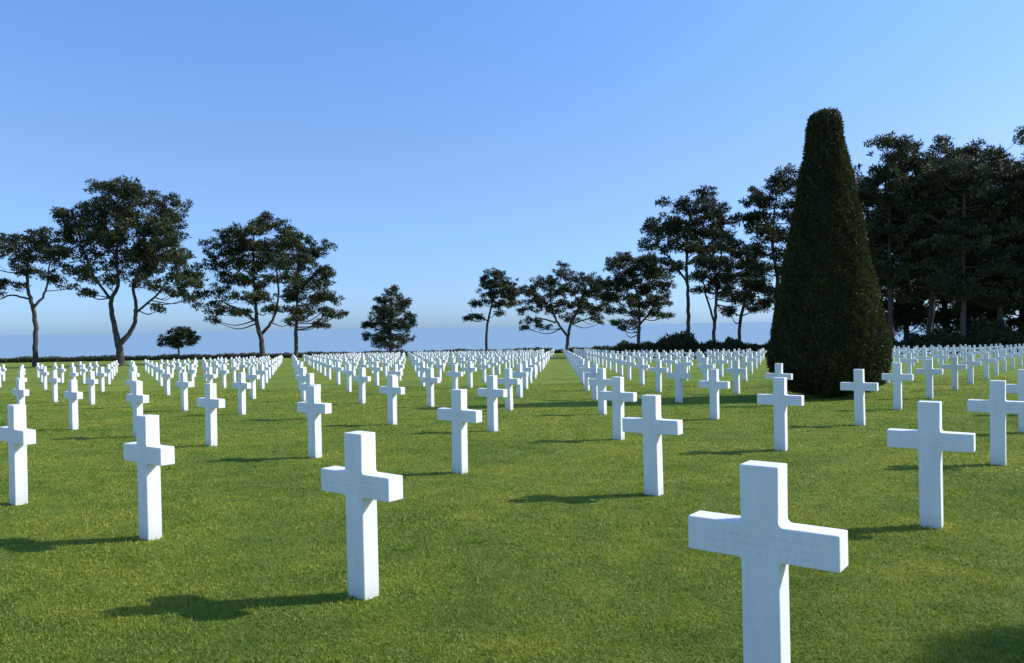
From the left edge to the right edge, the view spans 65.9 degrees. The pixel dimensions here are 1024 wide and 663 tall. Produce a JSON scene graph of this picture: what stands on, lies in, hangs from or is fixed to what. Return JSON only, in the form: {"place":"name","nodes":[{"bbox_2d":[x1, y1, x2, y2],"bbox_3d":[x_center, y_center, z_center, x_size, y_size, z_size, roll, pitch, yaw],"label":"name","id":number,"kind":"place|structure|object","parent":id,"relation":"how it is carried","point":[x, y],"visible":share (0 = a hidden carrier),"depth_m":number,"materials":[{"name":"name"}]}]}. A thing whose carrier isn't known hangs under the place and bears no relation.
{"place":"outdoors","nodes":[
{"label":"outdoors","id":0,"kind":"place"},
{"bbox_2d":[0,318,1017,358],"bbox_3d":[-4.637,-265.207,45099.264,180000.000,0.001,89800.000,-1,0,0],"label":"sea","id":1,"kind":"structure","parent":0,"point":[238,342],"depth_m":3365.46,"materials":[{"name":"blue liquid"}]},
{"bbox_2d":[0,352,1023,662],"bbox_3d":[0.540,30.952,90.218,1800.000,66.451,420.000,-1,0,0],"label":"ground","id":2,"kind":"structure","parent":0,"point":[556,370],"depth_m":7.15,"materials":[{"name":"green plant"}]},
{"bbox_2d":[0,404,35,505],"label":"cross headstone","id":3,"kind":"object","parent":2,"relation":"on","point":[17,435],"visible":0.94,"depth_m":8.47,"materials":[{"name":"white stone"}]},
{"bbox_2d":[12,378,28,404],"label":"cross headstone","id":4,"kind":"object","parent":2,"relation":"on","point":[20,392],"visible":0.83,"depth_m":18.57,"materials":[{"name":"white stone"}]},
{"bbox_2d":[0,225,80,366],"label":"pine tree","id":5,"kind":"object","parent":2,"relation":"on","point":[26,257],"visible":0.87,"depth_m":111.76,"materials":[{"name":"green plant"}]},
{"bbox_2d":[40,366,48,389],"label":"cross headstone","id":6,"kind":"object","parent":2,"relation":"on","point":[44,373],"visible":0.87,"depth_m":37.02,"materials":[{"name":"white stone"}]},
{"bbox_2d":[49,370,60,401],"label":"cross headstone","id":7,"kind":"object","parent":2,"relation":"on","point":[54,380],"visible":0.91,"depth_m":27.03,"materials":[{"name":"white stone"}]},
{"bbox_2d":[63,380,82,429],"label":"cross headstone","id":8,"kind":"object","parent":2,"relation":"on","point":[72,394],"visible":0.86,"depth_m":16.87,"materials":[{"name":"white stone"}]},
{"bbox_2d":[85,371,97,404],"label":"cross headstone","id":9,"kind":"object","parent":2,"relation":"on","point":[91,381],"visible":0.91,"depth_m":25.29,"materials":[{"name":"white stone"}]},
{"bbox_2d":[97,367,106,391],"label":"cross headstone","id":10,"kind":"object","parent":2,"relation":"on","point":[101,374],"visible":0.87,"depth_m":33.67,"materials":[{"name":"white stone"}]},
{"bbox_2d":[37,175,205,365],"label":"pine tree","id":11,"kind":"object","parent":2,"relation":"on","point":[126,215],"visible":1,"depth_m":106.50,"materials":[{"name":"green plant"}]},
{"bbox_2d":[126,371,139,407],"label":"cross headstone","id":12,"kind":"object","parent":2,"relation":"on","point":[132,376],"visible":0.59,"depth_m":23.56,"materials":[{"name":"white stone"}]},
{"bbox_2d":[126,381,148,436],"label":"cross headstone","id":13,"kind":"object","parent":2,"relation":"on","point":[137,398],"visible":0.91,"depth_m":15.18,"materials":[{"name":"white stone"}]},
{"bbox_2d":[123,414,174,540],"bbox_3d":[-3.139,1.411,6.834,0.660,1.370,0.125,-2,0,39],"label":"cross headstone","id":14,"kind":"object","parent":2,"relation":"on","point":[148,453],"visible":0.91,"depth_m":6.78,"materials":[{"name":"white stone"}]},
{"bbox_2d":[161,367,172,394],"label":"cross headstone","id":15,"kind":"object","parent":2,"relation":"on","point":[167,375],"visible":0.91,"depth_m":30.20,"materials":[{"name":"white stone"}]},
{"bbox_2d":[156,325,201,358],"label":"pine tree","id":16,"kind":"object","parent":2,"relation":"on","point":[177,336],"visible":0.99,"depth_m":111.72,"materials":[{"name":"green plant"}]},
{"bbox_2d":[175,372,191,410],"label":"cross headstone","id":17,"kind":"object","parent":2,"relation":"on","point":[183,384],"visible":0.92,"depth_m":21.88,"materials":[{"name":"white stone"}]},
{"bbox_2d":[187,364,196,386],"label":"cross headstone","id":18,"kind":"object","parent":2,"relation":"on","point":[191,370],"visible":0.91,"depth_m":36.97,"materials":[{"name":"white stone"}]},
{"bbox_2d":[203,367,216,382],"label":"cross headstone","id":19,"kind":"object","parent":2,"relation":"on","point":[210,376],"visible":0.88,"depth_m":28.52,"materials":[{"name":"white stone"}]},
{"bbox_2d":[197,383,224,445],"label":"cross headstone","id":20,"kind":"object","parent":2,"relation":"on","point":[210,402],"visible":0.95,"depth_m":13.47,"materials":[{"name":"white stone"}]},
{"bbox_2d":[219,364,228,387],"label":"cross headstone","id":21,"kind":"object","parent":2,"relation":"on","point":[224,371],"visible":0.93,"depth_m":35.28,"materials":[{"name":"white stone"}]},
{"bbox_2d":[232,372,250,414],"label":"cross headstone","id":22,"kind":"object","parent":2,"relation":"on","point":[242,385],"visible":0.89,"depth_m":20.17,"materials":[{"name":"white stone"}]},
{"bbox_2d":[190,209,306,357],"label":"pine tree","id":23,"kind":"object","parent":2,"relation":"on","point":[267,253],"visible":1,"depth_m":116.91,"materials":[{"name":"green plant"}]},
{"bbox_2d":[245,367,259,398],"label":"cross headstone","id":24,"kind":"object","parent":2,"relation":"on","point":[252,376],"visible":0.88,"depth_m":26.86,"materials":[{"name":"white stone"}]},
{"bbox_2d":[0,348,520,362],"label":"clifftop hedge","id":25,"kind":"object","parent":2,"relation":"on","point":[23,359],"visible":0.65,"depth_m":187.82,"materials":[{"name":"green plant"}]},
{"bbox_2d":[256,364,267,388],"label":"cross headstone","id":26,"kind":"object","parent":2,"relation":"on","point":[261,371],"visible":0.89,"depth_m":33.60,"materials":[{"name":"white stone"}]},
{"bbox_2d":[295,367,305,400],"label":"cross headstone","id":27,"kind":"object","parent":2,"relation":"on","point":[301,377],"visible":0.58,"depth_m":25.25,"materials":[{"name":"white stone"}]},
{"bbox_2d":[270,234,349,359],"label":"pine tree","id":28,"kind":"object","parent":2,"relation":"on","point":[293,292],"visible":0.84,"depth_m":127.77,"materials":[{"name":"green plant"}]},
{"bbox_2d":[299,373,320,418],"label":"cross headstone","id":29,"kind":"object","parent":2,"relation":"on","point":[309,379],"visible":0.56,"depth_m":18.50,"materials":[{"name":"white stone"}]},
{"bbox_2d":[297,385,331,457],"bbox_3d":[-2.958,1.498,11.831,0.660,1.370,0.125,-1,0,38],"label":"cross headstone","id":30,"kind":"object","parent":2,"relation":"on","point":[313,407],"visible":0.89,"depth_m":11.78,"materials":[{"name":"white stone"}]},
{"bbox_2d":[332,362,343,384],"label":"cross headstone","id":31,"kind":"object","parent":2,"relation":"on","point":[337,368],"visible":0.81,"depth_m":36.92,"materials":[{"name":"white stone"}]},
{"bbox_2d":[342,364,355,391],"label":"cross headstone","id":32,"kind":"object","parent":2,"relation":"on","point":[348,372],"visible":0.9,"depth_m":30.20,"materials":[{"name":"white stone"}]},
{"bbox_2d":[321,431,402,600],"bbox_3d":[-0.974,1.340,5.129,0.660,1.370,0.125,-1,1,39],"label":"cross headstone","id":33,"kind":"object","parent":2,"relation":"on","point":[360,483],"visible":0.91,"depth_m":5.07,"materials":[{"name":"white stone"}]},
{"bbox_2d":[353,367,370,403],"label":"cross headstone","id":34,"kind":"object","parent":2,"relation":"on","point":[362,378],"visible":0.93,"depth_m":23.49,"materials":[{"name":"white stone"}]},
{"bbox_2d":[370,361,382,385],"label":"cross headstone","id":35,"kind":"object","parent":2,"relation":"on","point":[376,368],"visible":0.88,"depth_m":35.17,"materials":[{"name":"white stone"}]},
{"bbox_2d":[360,284,417,353],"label":"pine tree","id":36,"kind":"object","parent":2,"relation":"on","point":[386,312],"visible":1,"depth_m":164.32,"materials":[{"name":"green plant"}]},
{"bbox_2d":[379,375,404,424],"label":"cross headstone","id":37,"kind":"object","parent":2,"relation":"on","point":[391,390],"visible":0.9,"depth_m":16.77,"materials":[{"name":"white stone"}]},
{"bbox_2d":[387,364,402,386],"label":"cross headstone","id":38,"kind":"object","parent":2,"relation":"on","point":[394,371],"visible":0.59,"depth_m":28.41,"materials":[{"name":"white stone"}]},
{"bbox_2d":[416,361,428,386],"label":"cross headstone","id":39,"kind":"object","parent":2,"relation":"on","point":[422,368],"visible":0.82,"depth_m":33.48,"materials":[{"name":"white stone"}]},
{"bbox_2d":[420,368,439,406],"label":"cross headstone","id":40,"kind":"object","parent":2,"relation":"on","point":[430,379],"visible":0.93,"depth_m":21.77,"materials":[{"name":"white stone"}]},
{"bbox_2d":[434,359,444,380],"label":"cross headstone","id":41,"kind":"object","parent":2,"relation":"on","point":[438,365],"visible":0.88,"depth_m":38.51,"materials":[{"name":"white stone"}]},
{"bbox_2d":[446,364,462,388],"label":"cross headstone","id":42,"kind":"object","parent":2,"relation":"on","point":[454,373],"visible":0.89,"depth_m":26.71,"materials":[{"name":"white stone"}]},
{"bbox_2d":[437,389,481,473],"bbox_3d":[-0.671,1.427,10.128,0.660,1.370,0.125,0,1,37],"label":"cross headstone","id":43,"kind":"object","parent":2,"relation":"on","point":[458,414],"visible":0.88,"depth_m":10.07,"materials":[{"name":"white stone"}]},
{"bbox_2d":[463,361,476,387],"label":"cross headstone","id":44,"kind":"object","parent":2,"relation":"on","point":[469,368],"visible":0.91,"depth_m":31.76,"materials":[{"name":"white stone"}]},
{"bbox_2d":[478,359,489,381],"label":"cross headstone","id":45,"kind":"object","parent":2,"relation":"on","point":[483,366],"visible":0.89,"depth_m":36.80,"materials":[{"name":"white stone"}]},
{"bbox_2d":[477,375,506,431],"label":"cross headstone","id":46,"kind":"object","parent":2,"relation":"on","point":[492,392],"visible":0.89,"depth_m":15.08,"materials":[{"name":"white stone"}]},
{"bbox_2d":[462,267,524,351],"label":"pine tree","id":47,"kind":"object","parent":2,"relation":"on","point":[506,291],"visible":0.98,"depth_m":159.41,"materials":[{"name":"green plant"}]},
{"bbox_2d":[497,368,519,409],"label":"cross headstone","id":48,"kind":"object","parent":2,"relation":"on","point":[508,381],"visible":0.88,"depth_m":20.07,"materials":[{"name":"white stone"}]},
{"bbox_2d":[512,364,528,397],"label":"cross headstone","id":49,"kind":"object","parent":2,"relation":"on","point":[519,373],"visible":0.84,"depth_m":25.07,"materials":[{"name":"white stone"}]},
{"bbox_2d":[522,361,532,388],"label":"cross headstone","id":50,"kind":"object","parent":2,"relation":"on","point":[525,368],"visible":0.69,"depth_m":30.05,"materials":[{"name":"white stone"}]},
{"bbox_2d":[514,260,619,350],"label":"pine tree","id":51,"kind":"object","parent":2,"relation":"on","point":[541,301],"visible":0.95,"depth_m":148.33,"materials":[{"name":"green plant"}]},
{"bbox_2d":[575,359,584,383],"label":"cross headstone","id":52,"kind":"object","parent":2,"relation":"on","point":[581,364],"visible":0.5,"depth_m":33.45,"materials":[{"name":"white stone"}]},
{"bbox_2d":[578,361,590,389],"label":"cross headstone","id":53,"kind":"object","parent":2,"relation":"on","point":[586,368],"visible":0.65,"depth_m":28.47,"materials":[{"name":"white stone"}]},
{"bbox_2d":[584,364,597,399],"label":"cross headstone","id":54,"kind":"object","parent":2,"relation":"on","point":[592,374],"visible":0.63,"depth_m":23.39,"materials":[{"name":"white stone"}]},
{"bbox_2d":[589,368,611,414],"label":"cross headstone","id":55,"kind":"object","parent":2,"relation":"on","point":[601,382],"visible":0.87,"depth_m":18.38,"materials":[{"name":"white stone"}]},
{"bbox_2d":[600,377,636,439],"bbox_3d":[1.810,1.456,13.428,0.660,1.370,0.125,0,1,39],"label":"cross headstone","id":56,"kind":"object","parent":2,"relation":"on","point":[617,396],"visible":0.89,"depth_m":13.37,"materials":[{"name":"white stone"}]},
{"bbox_2d":[622,356,635,379],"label":"cross headstone","id":57,"kind":"object","parent":2,"relation":"on","point":[628,363],"visible":0.84,"depth_m":36.70,"materials":[{"name":"white stone"}]},
{"bbox_2d":[597,250,677,343],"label":"pine tree","id":58,"kind":"object","parent":2,"relation":"on","point":[630,271],"visible":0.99,"depth_m":134.05,"materials":[{"name":"green plant"}]},
{"bbox_2d":[634,358,649,384],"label":"cross headstone","id":59,"kind":"object","parent":2,"relation":"on","point":[641,366],"visible":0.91,"depth_m":31.71,"materials":[{"name":"white stone"}]},
{"bbox_2d":[622,394,682,495],"bbox_3d":[1.506,1.364,8.433,0.660,1.370,0.125,-2,0,38],"label":"cross headstone","id":60,"kind":"object","parent":2,"relation":"on","point":[651,425],"visible":0.91,"depth_m":8.38,"materials":[{"name":"white stone"}]},
{"bbox_2d":[649,360,667,391],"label":"cross headstone","id":61,"kind":"object","parent":2,"relation":"on","point":[658,369],"visible":0.9,"depth_m":26.74,"materials":[{"name":"white stone"}]},
{"bbox_2d":[667,364,690,402],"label":"cross headstone","id":62,"kind":"object","parent":2,"relation":"on","point":[678,375],"visible":0.92,"depth_m":21.68,"materials":[{"name":"white stone"}]},
{"bbox_2d":[678,356,692,379],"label":"cross headstone","id":63,"kind":"object","parent":2,"relation":"on","point":[685,363],"visible":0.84,"depth_m":35.00,"materials":[{"name":"white stone"}]},
{"bbox_2d":[605,330,768,357],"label":"shrub border","id":64,"kind":"object","parent":2,"relation":"on","point":[686,341],"visible":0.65,"depth_m":98.45,"materials":[{"name":"green plant"}]},
{"bbox_2d":[636,185,741,330],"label":"pine tree","id":65,"kind":"object","parent":2,"relation":"on","point":[688,230],"visible":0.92,"depth_m":116.93,"materials":[{"name":"green plant"}]},
{"bbox_2d":[697,357,713,380],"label":"cross headstone","id":66,"kind":"object","parent":2,"relation":"on","point":[705,365],"visible":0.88,"depth_m":30.01,"materials":[{"name":"white stone"}]},
{"bbox_2d":[521,342,899,352],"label":"clifftop hedge","id":67,"kind":"object","parent":2,"relation":"on","point":[570,349],"visible":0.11,"depth_m":188.28,"materials":[{"name":"green plant"}]},
{"bbox_2d":[698,369,729,419],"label":"cross headstone","id":68,"kind":"object","parent":2,"relation":"on","point":[714,384],"visible":0.88,"depth_m":16.67,"materials":[{"name":"white stone"}]},
{"bbox_2d":[714,355,727,376],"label":"cross headstone","id":69,"kind":"object","parent":2,"relation":"on","point":[720,361],"visible":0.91,"depth_m":38.23,"materials":[{"name":"white stone"}]},
{"bbox_2d":[683,226,772,339],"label":"pine tree","id":70,"kind":"object","parent":2,"relation":"on","point":[723,281],"visible":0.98,"depth_m":111.37,"materials":[{"name":"green plant"}]},
{"bbox_2d":[726,360,746,393],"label":"cross headstone","id":71,"kind":"object","parent":2,"relation":"on","point":[736,370],"visible":0.9,"depth_m":25.00,"materials":[{"name":"white stone"}]},
{"bbox_2d":[718,254,774,340],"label":"pine tree","id":72,"kind":"object","parent":2,"relation":"on","point":[766,303],"visible":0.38,"depth_m":117.25,"materials":[{"name":"green plant"}]},
{"bbox_2d":[740,356,752,380],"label":"cross headstone","id":73,"kind":"object","parent":2,"relation":"on","point":[744,363],"visible":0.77,"depth_m":33.30,"materials":[{"name":"white stone"}]},
{"bbox_2d":[730,162,799,320],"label":"pine tree","id":74,"kind":"object","parent":2,"relation":"on","point":[774,183],"visible":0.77,"depth_m":107.08,"materials":[{"name":"green plant"}]},
{"bbox_2d":[688,460,847,662],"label":"cross headstone","id":75,"kind":"object","parent":2,"relation":"on","point":[764,539],"visible":1,"depth_m":3.37,"materials":[{"name":"white stone"}]},
{"bbox_2d":[765,363,792,379],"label":"cross headstone","id":76,"kind":"object","parent":2,"relation":"on","point":[778,370],"visible":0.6,"depth_m":19.97,"materials":[{"name":"white stone"}]},
{"bbox_2d":[757,377,803,450],"bbox_3d":[3.992,1.370,11.731,0.660,1.370,0.125,-1,0,37],"label":"cross headstone","id":77,"kind":"object","parent":2,"relation":"on","point":[780,399],"visible":0.88,"depth_m":11.68,"materials":[{"name":"white stone"}]},
{"bbox_2d":[765,107,893,396],"bbox_3d":[9.140,-2.261,22.983,3.460,8.558,3.499,-1,0,0],"label":"cone topiary yew","id":78,"kind":"object","parent":2,"relation":"on","point":[829,330],"visible":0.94,"depth_m":22.06,"materials":[{"name":"green plant"}]},
{"bbox_2d":[840,369,878,425],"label":"cross headstone","id":79,"kind":"object","parent":2,"relation":"on","point":[859,386],"visible":0.9,"depth_m":14.98,"materials":[{"name":"white stone"}]},
{"bbox_2d":[855,172,900,255],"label":"pine tree","id":80,"kind":"object","parent":2,"relation":"on","point":[860,181],"visible":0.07,"depth_m":100.92,"materials":[{"name":"green plant"}]},
{"bbox_2d":[860,207,927,336],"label":"pine tree","id":81,"kind":"object","parent":2,"relation":"on","point":[897,328],"visible":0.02,"depth_m":113.54,"materials":[{"name":"green plant"}]},
{"bbox_2d":[882,363,913,409],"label":"cross headstone","id":82,"kind":"object","parent":2,"relation":"on","point":[897,377],"visible":0.87,"depth_m":18.28,"materials":[{"name":"white stone"}]},
{"bbox_2d":[853,131,953,337],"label":"pine tree","id":83,"kind":"object","parent":2,"relation":"on","point":[897,190],"visible":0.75,"depth_m":94.75,"materials":[{"name":"green plant"}]},
{"bbox_2d":[900,353,917,373],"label":"cross headstone","id":84,"kind":"object","parent":2,"relation":"on","point":[909,360],"visible":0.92,"depth_m":33.15,"materials":[{"name":"white stone"}]},
{"bbox_2d":[872,174,949,338],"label":"pine tree","id":85,"kind":"object","parent":2,"relation":"on","point":[915,322],"visible":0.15,"depth_m":112.60,"materials":[{"name":"green plant"}]},
{"bbox_2d":[865,134,983,333],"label":"pine tree","id":86,"kind":"object","parent":2,"relation":"on","point":[916,285],"visible":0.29,"depth_m":97.55,"materials":[{"name":"green plant"}]},
{"bbox_2d":[915,359,942,398],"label":"cross headstone","id":87,"kind":"object","parent":2,"relation":"on","point":[928,371],"visible":0.94,"depth_m":21.57,"materials":[{"name":"white stone"}]},
{"bbox_2d":[887,400,975,528],"bbox_3d":[3.582,1.282,6.748,0.660,1.370,0.125,-1,1,36],"label":"cross headstone","id":88,"kind":"object","parent":2,"relation":"on","point":[930,440],"visible":0.91,"depth_m":6.70,"materials":[{"name":"white stone"}]},
{"bbox_2d":[885,146,997,332],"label":"pine tree","id":89,"kind":"object","parent":2,"relation":"on","point":[924,312],"visible":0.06,"depth_m":110.85,"materials":[{"name":"green plant"}]},
{"bbox_2d":[934,350,948,368],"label":"cross headstone","id":90,"kind":"object","parent":2,"relation":"on","point":[940,356],"visible":0.86,"depth_m":39.80,"materials":[{"name":"white stone"}]},
{"bbox_2d":[943,356,966,389],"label":"cross headstone","id":91,"kind":"object","parent":2,"relation":"on","point":[954,366],"visible":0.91,"depth_m":24.88,"materials":[{"name":"white stone"}]},
{"bbox_2d":[890,313,1023,353],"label":"shrub border","id":92,"kind":"object","parent":2,"relation":"on","point":[983,331],"visible":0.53,"depth_m":91.34,"materials":[{"name":"green plant"}]},
{"bbox_2d":[893,138,1023,337],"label":"pine tree","id":93,"kind":"object","parent":2,"relation":"on","point":[947,285],"visible":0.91,"depth_m":91.34,"materials":[{"name":"green plant"}]},
{"bbox_2d":[960,354,980,383],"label":"cross headstone","id":94,"kind":"object","parent":2,"relation":"on","point":[970,363],"visible":0.8,"depth_m":28.16,"materials":[{"name":"white stone"}]},
{"bbox_2d":[925,151,1023,334],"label":"pine tree","id":95,"kind":"object","parent":2,"relation":"on","point":[989,313],"visible":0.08,"depth_m":109.62,"materials":[{"name":"green plant"}]},
{"bbox_2d":[947,125,1023,321],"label":"pine tree","id":96,"kind":"object","parent":2,"relation":"on","point":[999,227],"visible":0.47,"depth_m":92.26,"materials":[{"name":"green plant"}]},
{"bbox_2d":[977,352,995,378],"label":"cross headstone","id":97,"kind":"object","parent":2,"relation":"on","point":[986,360],"visible":0.85,"depth_m":31.47,"materials":[{"name":"white stone"}]},
{"bbox_2d":[967,380,1023,465],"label":"cross headstone","id":98,"kind":"object","parent":2,"relation":"on","point":[997,406],"visible":0.9,"depth_m":9.98,"materials":[{"name":"white stone"}]},
{"bbox_2d":[989,351,1004,374],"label":"cross headstone","id":99,"kind":"object","parent":2,"relation":"on","point":[996,363],"visible":0.66,"depth_m":34.79,"materials":[{"name":"white stone"}]},
{"bbox_2d":[975,134,1023,306],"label":"pine tree","id":100,"kind":"object","parent":2,"relation":"on","point":[1017,279],"visible":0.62,"depth_m":91.63,"materials":[{"name":"green plant"}]},
{"bbox_2d":[975,158,1023,330],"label":"pine tree","id":101,"kind":"object","parent":2,"relation":"on","point":[1009,320],"visible":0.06,"depth_m":111.71,"materials":[{"name":"green plant"}]},
{"bbox_2d":[999,350,1011,371],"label":"cross headstone","id":102,"kind":"object","parent":2,"relation":"on","point":[1004,368],"visible":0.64,"depth_m":38.14,"materials":[{"name":"white stone"}]},
{"bbox_2d":[1006,369,1023,432],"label":"cross headstone","id":103,"kind":"object","parent":2,"relation":"on","point":[1018,388],"visible":0.67,"depth_m":13.32,"materials":[{"name":"white stone"}]},
{"bbox_2d":[0,0,1023,334],"label":"sky","id":104,"kind":"structure","parent":0,"point":[437,144],"materials":[{"name":"blue"}]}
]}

